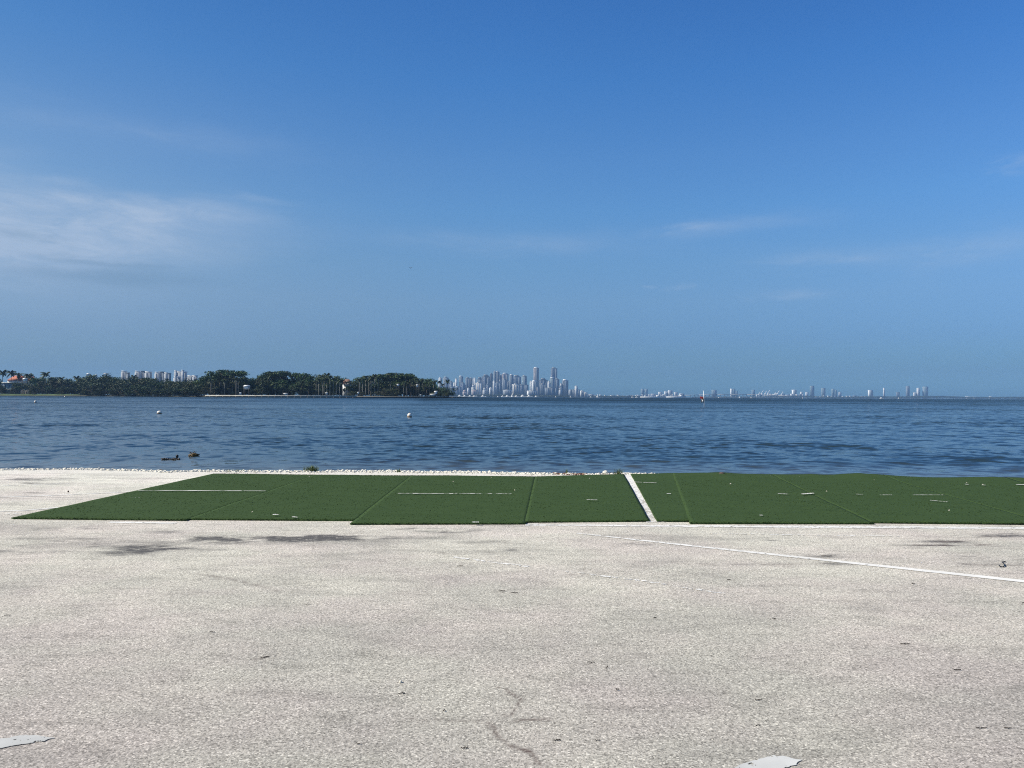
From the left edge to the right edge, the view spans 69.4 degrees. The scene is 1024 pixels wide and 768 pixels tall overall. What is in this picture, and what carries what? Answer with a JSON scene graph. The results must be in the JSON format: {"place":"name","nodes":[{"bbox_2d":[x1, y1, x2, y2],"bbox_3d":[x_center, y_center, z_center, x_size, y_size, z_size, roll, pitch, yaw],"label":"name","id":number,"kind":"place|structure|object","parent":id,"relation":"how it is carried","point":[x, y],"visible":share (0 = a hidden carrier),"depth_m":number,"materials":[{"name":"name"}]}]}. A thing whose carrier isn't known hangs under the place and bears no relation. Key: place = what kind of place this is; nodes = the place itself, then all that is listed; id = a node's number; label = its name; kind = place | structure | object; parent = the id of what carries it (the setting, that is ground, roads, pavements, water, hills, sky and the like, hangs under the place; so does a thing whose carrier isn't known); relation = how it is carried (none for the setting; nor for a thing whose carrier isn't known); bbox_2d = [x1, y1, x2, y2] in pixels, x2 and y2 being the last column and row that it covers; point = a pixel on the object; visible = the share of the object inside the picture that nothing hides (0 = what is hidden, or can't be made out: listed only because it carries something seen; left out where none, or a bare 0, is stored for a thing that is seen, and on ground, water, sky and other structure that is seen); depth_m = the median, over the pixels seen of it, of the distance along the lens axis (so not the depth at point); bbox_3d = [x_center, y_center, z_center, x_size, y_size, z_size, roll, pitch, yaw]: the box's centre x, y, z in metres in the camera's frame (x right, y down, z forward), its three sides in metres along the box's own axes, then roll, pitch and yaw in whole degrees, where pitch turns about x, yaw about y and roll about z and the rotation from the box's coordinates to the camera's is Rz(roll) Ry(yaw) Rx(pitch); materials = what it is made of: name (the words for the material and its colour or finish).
{"place":"outdoors","nodes":[
{"label":"outdoors","id":0,"kind":"place"},
{"bbox_2d":[0,394,78,394],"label":"lawn","id":1,"kind":"structure","parent":0,"point":[39,394],"depth_m":1046.40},
{"bbox_2d":[28,385,41,393],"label":"shrub","id":2,"kind":"object","parent":1,"relation":"on","point":[32,387],"visible":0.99,"depth_m":1053.34,"materials":[{"name":"green plant"}]},
{"bbox_2d":[47,380,60,393],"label":"broadleaf tree","id":3,"kind":"object","parent":1,"relation":"on","point":[51,382],"visible":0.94,"depth_m":1063.77,"materials":[{"name":"green plant"}]},
{"bbox_2d":[0,395,452,397],"bbox_3d":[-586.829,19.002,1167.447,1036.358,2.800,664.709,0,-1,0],"label":"headland","id":4,"kind":"structure","parent":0,"point":[114,395],"depth_m":1003.86,"materials":[{"name":"plant"}]},
{"bbox_2d":[1,382,20,393],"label":"glass house","id":5,"kind":"structure","parent":4,"relation":"on","point":[8,384],"depth_m":1087.86,"materials":[{"name":"white paint"}]},
{"bbox_2d":[7,376,24,393],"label":"waterfront house","id":6,"kind":"structure","parent":4,"relation":"on","point":[14,379],"depth_m":1135.73,"materials":[{"name":"orange paint"}]},
{"bbox_2d":[11,382,25,393],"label":"broadleaf tree","id":7,"kind":"object","parent":4,"relation":"on","point":[17,386],"visible":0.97,"depth_m":1057.73,"materials":[{"name":"green plant"}]},
{"bbox_2d":[27,377,45,390],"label":"broadleaf tree","id":8,"kind":"object","parent":4,"relation":"on","point":[33,380],"visible":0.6,"depth_m":1107.36,"materials":[{"name":"green plant"}]},
{"bbox_2d":[43,386,55,393],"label":"mangrove bush","id":9,"kind":"object","parent":4,"relation":"on","point":[51,391],"visible":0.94,"depth_m":1061.82,"materials":[{"name":"green plant"}]},
{"bbox_2d":[61,386,77,393],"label":"mangrove bush","id":10,"kind":"object","parent":4,"relation":"on","point":[69,390],"visible":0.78,"depth_m":1056.65,"materials":[{"name":"green plant"}]},
{"bbox_2d":[79,389,92,395],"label":"mangrove bush","id":11,"kind":"object","parent":4,"relation":"on","point":[88,392],"visible":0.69,"depth_m":1030.56,"materials":[{"name":"green plant"}]},
{"bbox_2d":[74,379,100,393],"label":"mangrove bush","id":12,"kind":"object","parent":4,"relation":"on","point":[82,382],"visible":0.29,"depth_m":1051.02,"materials":[{"name":"green plant"}]},
{"bbox_2d":[82,384,105,395],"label":"mangrove bush","id":13,"kind":"object","parent":4,"relation":"on","point":[91,388],"visible":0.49,"depth_m":1015.51,"materials":[{"name":"green plant"}]},
{"bbox_2d":[88,381,109,393],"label":"mangrove bush","id":14,"kind":"object","parent":4,"relation":"on","point":[94,382],"visible":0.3,"depth_m":1027.31,"materials":[{"name":"green plant"}]},
{"bbox_2d":[91,388,108,395],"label":"mangrove bush","id":15,"kind":"object","parent":4,"relation":"on","point":[102,392],"visible":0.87,"depth_m":1009.57,"materials":[{"name":"green plant"}]},
{"bbox_2d":[100,379,122,388],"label":"mangrove bush","id":16,"kind":"object","parent":4,"relation":"on","point":[107,383],"visible":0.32,"depth_m":1004.53,"materials":[{"name":"green plant"}]},
{"bbox_2d":[110,380,133,393],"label":"shrub","id":17,"kind":"object","parent":4,"relation":"on","point":[130,383],"visible":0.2,"depth_m":996.79,"materials":[{"name":"green plant"}]},
{"bbox_2d":[120,376,140,384],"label":"mangrove bush","id":18,"kind":"object","parent":4,"relation":"on","point":[135,379],"visible":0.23,"depth_m":1065.13,"materials":[{"name":"green plant"}]},
{"bbox_2d":[146,380,164,389],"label":"mangrove bush","id":19,"kind":"object","parent":4,"relation":"on","point":[159,385],"visible":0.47,"depth_m":948.08,"materials":[{"name":"green plant"}]},
{"bbox_2d":[148,388,166,396],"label":"mangrove bush","id":20,"kind":"object","parent":4,"relation":"on","point":[156,391],"visible":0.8,"depth_m":914.76,"materials":[{"name":"green plant"}]},
{"bbox_2d":[165,381,184,395],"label":"shrub","id":21,"kind":"object","parent":4,"relation":"on","point":[173,384],"visible":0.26,"depth_m":934.15,"materials":[{"name":"green plant"}]},
{"bbox_2d":[183,382,202,395],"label":"shrub","id":22,"kind":"object","parent":4,"relation":"on","point":[190,385],"visible":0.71,"depth_m":873.52,"materials":[{"name":"green plant"}]},
{"bbox_2d":[188,385,211,395],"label":"mangrove bush","id":23,"kind":"object","parent":4,"relation":"on","point":[197,389],"visible":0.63,"depth_m":865.55,"materials":[{"name":"green plant"}]},
{"bbox_2d":[192,375,215,386],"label":"broadleaf tree","id":24,"kind":"object","parent":4,"relation":"on","point":[202,379],"visible":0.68,"depth_m":877.46,"materials":[{"name":"green plant"}]},
{"bbox_2d":[199,386,214,395],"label":"shrub","id":25,"kind":"object","parent":4,"relation":"on","point":[204,390],"visible":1,"depth_m":858.02,"materials":[{"name":"green plant"}]},
{"bbox_2d":[208,374,233,385],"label":"banyan tree","id":26,"kind":"object","parent":4,"relation":"on","point":[219,376],"visible":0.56,"depth_m":882.46,"materials":[{"name":"green plant"}]},
{"bbox_2d":[215,379,229,394],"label":"broadleaf tree","id":27,"kind":"object","parent":4,"relation":"on","point":[219,386],"visible":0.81,"depth_m":863.08,"materials":[{"name":"green plant"}]},
{"bbox_2d":[204,370,249,394],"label":"banyan tree","id":28,"kind":"object","parent":4,"relation":"on","point":[227,373],"visible":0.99,"depth_m":870.14,"materials":[{"name":"green plant"}]},
{"bbox_2d":[223,381,235,390],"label":"broadleaf tree","id":29,"kind":"object","parent":4,"relation":"on","point":[231,386],"visible":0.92,"depth_m":861.59,"materials":[{"name":"green plant"}]},
{"bbox_2d":[249,388,263,394],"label":"shrub","id":30,"kind":"object","parent":4,"relation":"on","point":[259,392],"visible":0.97,"depth_m":858.76,"materials":[{"name":"green plant"}]},
{"bbox_2d":[248,374,266,391],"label":"broadleaf tree","id":31,"kind":"object","parent":4,"relation":"on","point":[252,380],"visible":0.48,"depth_m":888.68,"materials":[{"name":"green plant"}]},
{"bbox_2d":[255,378,269,389],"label":"broadleaf tree","id":32,"kind":"object","parent":4,"relation":"on","point":[258,382],"visible":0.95,"depth_m":868.46,"materials":[{"name":"green plant"}]},
{"bbox_2d":[254,386,273,394],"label":"mangrove bush","id":33,"kind":"object","parent":4,"relation":"on","point":[265,392],"visible":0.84,"depth_m":866.55,"materials":[{"name":"green plant"}]},
{"bbox_2d":[268,386,287,394],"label":"mangrove bush","id":34,"kind":"object","parent":4,"relation":"on","point":[277,391],"visible":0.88,"depth_m":867.75,"materials":[{"name":"green plant"}]},
{"bbox_2d":[262,370,298,391],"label":"banyan tree","id":35,"kind":"object","parent":4,"relation":"on","point":[283,373],"visible":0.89,"depth_m":886.10,"materials":[{"name":"green plant"}]},
{"bbox_2d":[273,379,291,388],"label":"broadleaf tree","id":36,"kind":"object","parent":4,"relation":"on","point":[281,382],"visible":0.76,"depth_m":877.02,"materials":[{"name":"green plant"}]},
{"bbox_2d":[275,372,298,390],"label":"broadleaf tree","id":37,"kind":"object","parent":4,"relation":"on","point":[290,379],"visible":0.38,"depth_m":897.35,"materials":[{"name":"green plant"}]},
{"bbox_2d":[286,385,311,394],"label":"mangrove bush","id":38,"kind":"object","parent":4,"relation":"on","point":[296,391],"visible":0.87,"depth_m":865.51,"materials":[{"name":"green plant"}]},
{"bbox_2d":[289,372,312,383],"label":"broadleaf tree","id":39,"kind":"object","parent":4,"relation":"on","point":[300,377],"visible":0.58,"depth_m":892.44,"materials":[{"name":"green plant"}]},
{"bbox_2d":[298,387,317,394],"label":"mangrove bush","id":40,"kind":"object","parent":4,"relation":"on","point":[306,388],"visible":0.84,"depth_m":865.03,"materials":[{"name":"green plant"}]},
{"bbox_2d":[311,389,335,394],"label":"mangrove bush","id":41,"kind":"object","parent":4,"relation":"on","point":[320,391],"visible":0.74,"depth_m":869.39,"materials":[{"name":"green plant"}]},
{"bbox_2d":[323,382,341,395],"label":"broadleaf tree","id":42,"kind":"object","parent":4,"relation":"on","point":[329,386],"visible":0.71,"depth_m":883.64,"materials":[{"name":"green plant"}]},
{"bbox_2d":[341,385,356,391],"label":"broadleaf tree","id":43,"kind":"object","parent":4,"relation":"on","point":[350,387],"visible":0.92,"depth_m":858.65,"materials":[{"name":"green plant"}]},
{"bbox_2d":[352,382,370,395],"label":"mangrove bush","id":44,"kind":"object","parent":4,"relation":"on","point":[353,385],"visible":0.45,"depth_m":887.69,"materials":[{"name":"green plant"}]},
{"bbox_2d":[357,382,384,395],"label":"mangrove bush","id":45,"kind":"object","parent":4,"relation":"on","point":[377,389],"visible":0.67,"depth_m":872.59,"materials":[{"name":"green plant"}]},
{"bbox_2d":[375,387,393,395],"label":"shrub","id":46,"kind":"object","parent":4,"relation":"on","point":[382,391],"visible":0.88,"depth_m":849.52,"materials":[{"name":"green plant"}]},
{"bbox_2d":[385,388,400,395],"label":"shrub","id":47,"kind":"object","parent":4,"relation":"on","point":[395,393],"visible":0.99,"depth_m":845.65,"materials":[{"name":"green plant"}]},
{"bbox_2d":[376,372,415,380],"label":"banyan tree","id":48,"kind":"object","parent":4,"relation":"on","point":[402,375],"visible":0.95,"depth_m":873.92,"materials":[{"name":"green plant"}]},
{"bbox_2d":[410,385,428,395],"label":"mangrove bush","id":49,"kind":"object","parent":4,"relation":"on","point":[419,393],"visible":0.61,"depth_m":866.16,"materials":[{"name":"green plant"}]},
{"bbox_2d":[439,388,457,395],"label":"mangrove bush","id":50,"kind":"object","parent":4,"relation":"on","point":[447,390],"visible":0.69,"depth_m":922.57,"materials":[{"name":"green plant"}]},
{"bbox_2d":[0,469,1023,767],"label":"ground","id":51,"kind":"structure","parent":0,"point":[114,653],"depth_m":4.81,"materials":[{"name":"concrete"}]},
{"bbox_2d":[0,735,54,747],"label":"road marking","id":52,"kind":"object","parent":51,"relation":"on","point":[11,741],"visible":1,"depth_m":3.42,"materials":[{"name":"paint"}]},
{"bbox_2d":[108,522,176,523],"bbox_3d":[-4.623,1.735,9.260,0.864,0.001,0.101,0,-1,3],"label":"road marking","id":53,"kind":"object","parent":51,"relation":"on","point":[146,522],"visible":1,"depth_m":9.26,"materials":[{"name":"paint"}]},
{"bbox_2d":[11,473,313,520],"bbox_3d":[-5.152,1.765,12.182,2.297,0.039,5.530,0,-1,3],"label":"turf mat","id":54,"kind":"object","parent":51,"relation":"on","point":[183,500],"visible":1,"depth_m":11.20,"materials":[{"name":"carpet"}]},
{"bbox_2d":[188,474,410,520],"bbox_3d":[-3.072,1.773,12.130,2.176,0.040,5.398,0,-1,0],"label":"turf mat","id":55,"kind":"object","parent":51,"relation":"on","point":[319,497],"visible":1,"depth_m":11.14,"materials":[{"name":"carpet"}]},
{"bbox_2d":[0,467,799,476],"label":"limestone rubble","id":56,"kind":"object","parent":51,"relation":"on","point":[216,470],"visible":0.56,"depth_m":15.57,"materials":[{"name":"stone"}]},
{"bbox_2d":[303,465,322,471],"bbox_3d":[-4.242,1.783,15.645,0.450,0.154,0.422,0,-1,26],"label":"grass tuft","id":57,"kind":"object","parent":56,"relation":"on","point":[312,468],"visible":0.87,"depth_m":15.61,"materials":[{"name":"green plant"}]},
{"bbox_2d":[350,475,534,524],"bbox_3d":[-0.779,1.780,11.977,2.506,0.040,5.655,0,-1,0],"label":"turf mat","id":58,"kind":"object","parent":51,"relation":"on","point":[432,499],"visible":1,"depth_m":11.04,"materials":[{"name":"carpet"}]},
{"bbox_2d":[453,556,527,566],"bbox_3d":[-0.216,1.718,7.157,0.836,0.001,0.055,0,-1,29],"label":"road marking","id":59,"kind":"object","parent":51,"relation":"on","point":[489,561],"visible":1,"depth_m":7.16,"materials":[{"name":"paint"}]},
{"bbox_2d":[525,474,649,522],"bbox_3d":[1.156,1.794,12.299,1.796,0.040,6.033,0,-1,5],"label":"turf mat","id":60,"kind":"object","parent":51,"relation":"on","point":[593,498],"visible":1,"depth_m":11.29,"materials":[{"name":"carpet"}]},
{"bbox_2d":[565,571,723,592],"bbox_3d":[1.143,1.711,6.408,1.500,0.001,0.092,0,-1,31],"label":"road marking","id":61,"kind":"object","parent":51,"relation":"on","point":[645,580],"visible":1,"depth_m":6.44,"materials":[{"name":"paint"}]},
{"bbox_2d":[623,472,666,522],"bbox_3d":[2.111,1.821,12.558,0.286,0.001,6.330,0,-1,5],"label":"road marking","id":62,"kind":"object","parent":51,"relation":"on","point":[632,483],"visible":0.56,"depth_m":12.14,"materials":[{"name":"paint"}]},
{"bbox_2d":[631,473,688,521],"bbox_3d":[2.487,1.798,12.366,0.877,0.044,5.895,0,-1,8],"label":"turf mat","id":63,"kind":"object","parent":51,"relation":"on","point":[660,493],"visible":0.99,"depth_m":11.79,"materials":[{"name":"carpet"}]},
{"bbox_2d":[735,755,800,767],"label":"road marking","id":64,"kind":"object","parent":51,"relation":"on","point":[774,761],"visible":1,"depth_m":3.24,"materials":[{"name":"paint"}]},
{"bbox_2d":[673,472,873,523],"bbox_3d":[3.814,1.791,12.238,2.332,0.068,6.196,0,-1,8],"label":"turf mat","id":65,"kind":"object","parent":51,"relation":"on","point":[714,498],"visible":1,"depth_m":11.13,"materials":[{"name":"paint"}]},
{"bbox_2d":[525,524,1023,528],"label":"road marking","id":66,"kind":"object","parent":51,"relation":"on","point":[931,527],"visible":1,"depth_m":9.18,"materials":[{"name":"paint"}]},
{"bbox_2d":[577,533,1023,581],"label":"road marking","id":67,"kind":"object","parent":51,"relation":"on","point":[961,574],"visible":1,"depth_m":7.18,"materials":[{"name":"paint"}]},
{"bbox_2d":[772,473,1023,523],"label":"turf mat","id":68,"kind":"object","parent":51,"relation":"on","point":[878,498],"visible":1,"depth_m":11.32,"materials":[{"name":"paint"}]},
{"bbox_2d":[885,475,1023,515],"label":"turf mat","id":69,"kind":"object","parent":51,"relation":"on","point":[1004,493],"visible":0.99,"depth_m":13.00,"materials":[{"name":"carpet"}]},
{"bbox_2d":[0,396,1023,477],"bbox_3d":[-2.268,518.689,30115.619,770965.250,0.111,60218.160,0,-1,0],"label":"water","id":70,"kind":"structure","parent":0,"point":[934,437],"depth_m":37.92,"materials":[{"name":"blue liquid"}]},
{"bbox_2d":[122,386,137,396],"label":"mangrove bush","id":71,"kind":"object","parent":70,"relation":"in","point":[128,391],"visible":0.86,"depth_m":959.78,"materials":[{"name":"green plant"}]},
{"bbox_2d":[129,384,146,396],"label":"mangrove bush","id":72,"kind":"object","parent":70,"relation":"in","point":[140,393],"visible":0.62,"depth_m":950.60,"materials":[{"name":"green plant"}]},
{"bbox_2d":[137,385,151,396],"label":"mangrove bush","id":73,"kind":"object","parent":70,"relation":"in","point":[141,388],"visible":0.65,"depth_m":937.88,"materials":[{"name":"green plant"}]},
{"bbox_2d":[158,387,176,396],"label":"mangrove bush","id":74,"kind":"object","parent":70,"relation":"on","point":[166,393],"visible":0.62,"depth_m":907.14,"materials":[{"name":"green plant"}]},
{"bbox_2d":[166,384,182,395],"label":"mangrove bush","id":75,"kind":"object","parent":70,"relation":"on","point":[170,388],"visible":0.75,"depth_m":893.97,"materials":[{"name":"green plant"}]},
{"bbox_2d":[205,395,448,397],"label":"seawall","id":76,"kind":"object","parent":70,"relation":"in","point":[310,396],"visible":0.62,"depth_m":829.67,"materials":[{"name":"grey concrete"}]},
{"bbox_2d":[685,394,799,397],"bbox_3d":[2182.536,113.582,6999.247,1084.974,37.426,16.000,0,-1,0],"label":"causeway bridge","id":77,"kind":"structure","parent":70,"relation":"on","point":[741,394],"depth_m":6991.50,"materials":[{"name":"concrete"}]},
{"bbox_2d":[0,0,1023,398],"label":"sky","id":78,"kind":"structure","parent":0,"point":[620,197],"materials":[{"name":"blue"}]},
{"bbox_2d":[691,397,929,398],"bbox_3d":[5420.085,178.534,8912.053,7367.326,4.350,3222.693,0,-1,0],"label":"shore","id":79,"kind":"structure","parent":0,"point":[891,398],"depth_m":8220.75,"materials":[{"name":"soil"}]},
{"bbox_2d":[695,395,837,397],"bbox_3d":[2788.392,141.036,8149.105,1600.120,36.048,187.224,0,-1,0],"label":"woods","id":80,"kind":"object","parent":79,"relation":"on","point":[801,396],"visible":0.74,"depth_m":8123.52,"materials":[{"name":"green plant"}]},
{"bbox_2d":[922,387,927,398],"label":"tower","id":81,"kind":"structure","parent":79,"relation":"on","point":[924,391],"depth_m":9014.12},
{"bbox_2d":[831,396,1023,398],"bbox_3d":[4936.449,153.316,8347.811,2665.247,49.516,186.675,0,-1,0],"label":"woods","id":82,"kind":"object","parent":79,"relation":"on","point":[939,397],"visible":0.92,"depth_m":8300.72,"materials":[{"name":"green plant"}]},
{"bbox_3d":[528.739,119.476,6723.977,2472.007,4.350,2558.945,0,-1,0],"label":"far shore","id":83,"kind":"structure","parent":0,"visible":0},
{"bbox_2d":[465,377,469,394],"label":"tower","id":84,"kind":"structure","parent":83,"relation":"on","point":[467,381],"depth_m":6709.60,"materials":[{"name":"concrete"}]},
{"bbox_2d":[476,382,481,396],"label":"tower","id":85,"kind":"structure","parent":83,"relation":"on","point":[479,387],"depth_m":5808.19,"materials":[{"name":"concrete"}]},
{"bbox_2d":[482,375,489,394],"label":"tower","id":86,"kind":"structure","parent":83,"relation":"on","point":[487,379],"depth_m":6770.29,"materials":[{"name":"concrete"}]},
{"bbox_2d":[495,382,500,396],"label":"tower","id":87,"kind":"structure","parent":83,"relation":"on","point":[497,388],"depth_m":6461.68,"materials":[{"name":"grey glass"}]},
{"bbox_2d":[502,379,506,394],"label":"tower","id":88,"kind":"structure","parent":83,"relation":"on","point":[504,384],"depth_m":6406.27,"materials":[{"name":"concrete"}]},
{"bbox_2d":[509,374,512,389],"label":"tower","id":89,"kind":"structure","parent":83,"relation":"on","point":[510,381],"depth_m":6607.66,"materials":[{"name":"concrete"}]},
{"bbox_2d":[453,394,569,396],"bbox_3d":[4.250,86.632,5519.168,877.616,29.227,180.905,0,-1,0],"label":"woods","id":90,"kind":"object","parent":83,"relation":"on","point":[489,395],"visible":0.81,"depth_m":5486.81,"materials":[{"name":"green plant"}]},
{"bbox_2d":[512,384,519,396],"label":"tower","id":91,"kind":"structure","parent":83,"relation":"on","point":[515,388],"depth_m":5810.52,"materials":[{"name":"concrete"}]},
{"bbox_2d":[513,375,520,384],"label":"tower","id":92,"kind":"structure","parent":83,"relation":"on","point":[516,379],"depth_m":6718.32,"materials":[{"name":"grey glass"}]},
{"bbox_2d":[533,367,538,387],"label":"tower","id":93,"kind":"structure","parent":83,"relation":"on","point":[536,373],"depth_m":6610.84,"materials":[{"name":"concrete"}]},
{"bbox_2d":[540,384,545,394],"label":"tower","id":94,"kind":"structure","parent":83,"relation":"on","point":[542,389],"depth_m":6107.71,"materials":[{"name":"glass"}]},
{"bbox_2d":[539,378,547,394],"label":"tower","id":95,"kind":"structure","parent":83,"relation":"on","point":[543,381],"depth_m":6717.48,"materials":[{"name":"concrete"}]},
{"bbox_2d":[545,387,557,396],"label":"tower","id":96,"kind":"structure","parent":83,"relation":"on","point":[551,391],"depth_m":5818.03,"materials":[{"name":"concrete"}]},
{"bbox_2d":[550,367,557,378],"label":"tower","id":97,"kind":"structure","parent":83,"relation":"on","point":[554,372],"depth_m":6819.62,"materials":[{"name":"grey glass"}]},
{"bbox_2d":[562,379,567,395],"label":"tower","id":98,"kind":"structure","parent":83,"relation":"on","point":[565,385],"depth_m":6607.38,"materials":[{"name":"concrete"}]},
{"bbox_2d":[588,395,640,396],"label":"woods","id":99,"kind":"object","parent":83,"relation":"on","point":[613,396],"visible":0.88,"depth_m":6448.27,"materials":[{"name":"green plant"}]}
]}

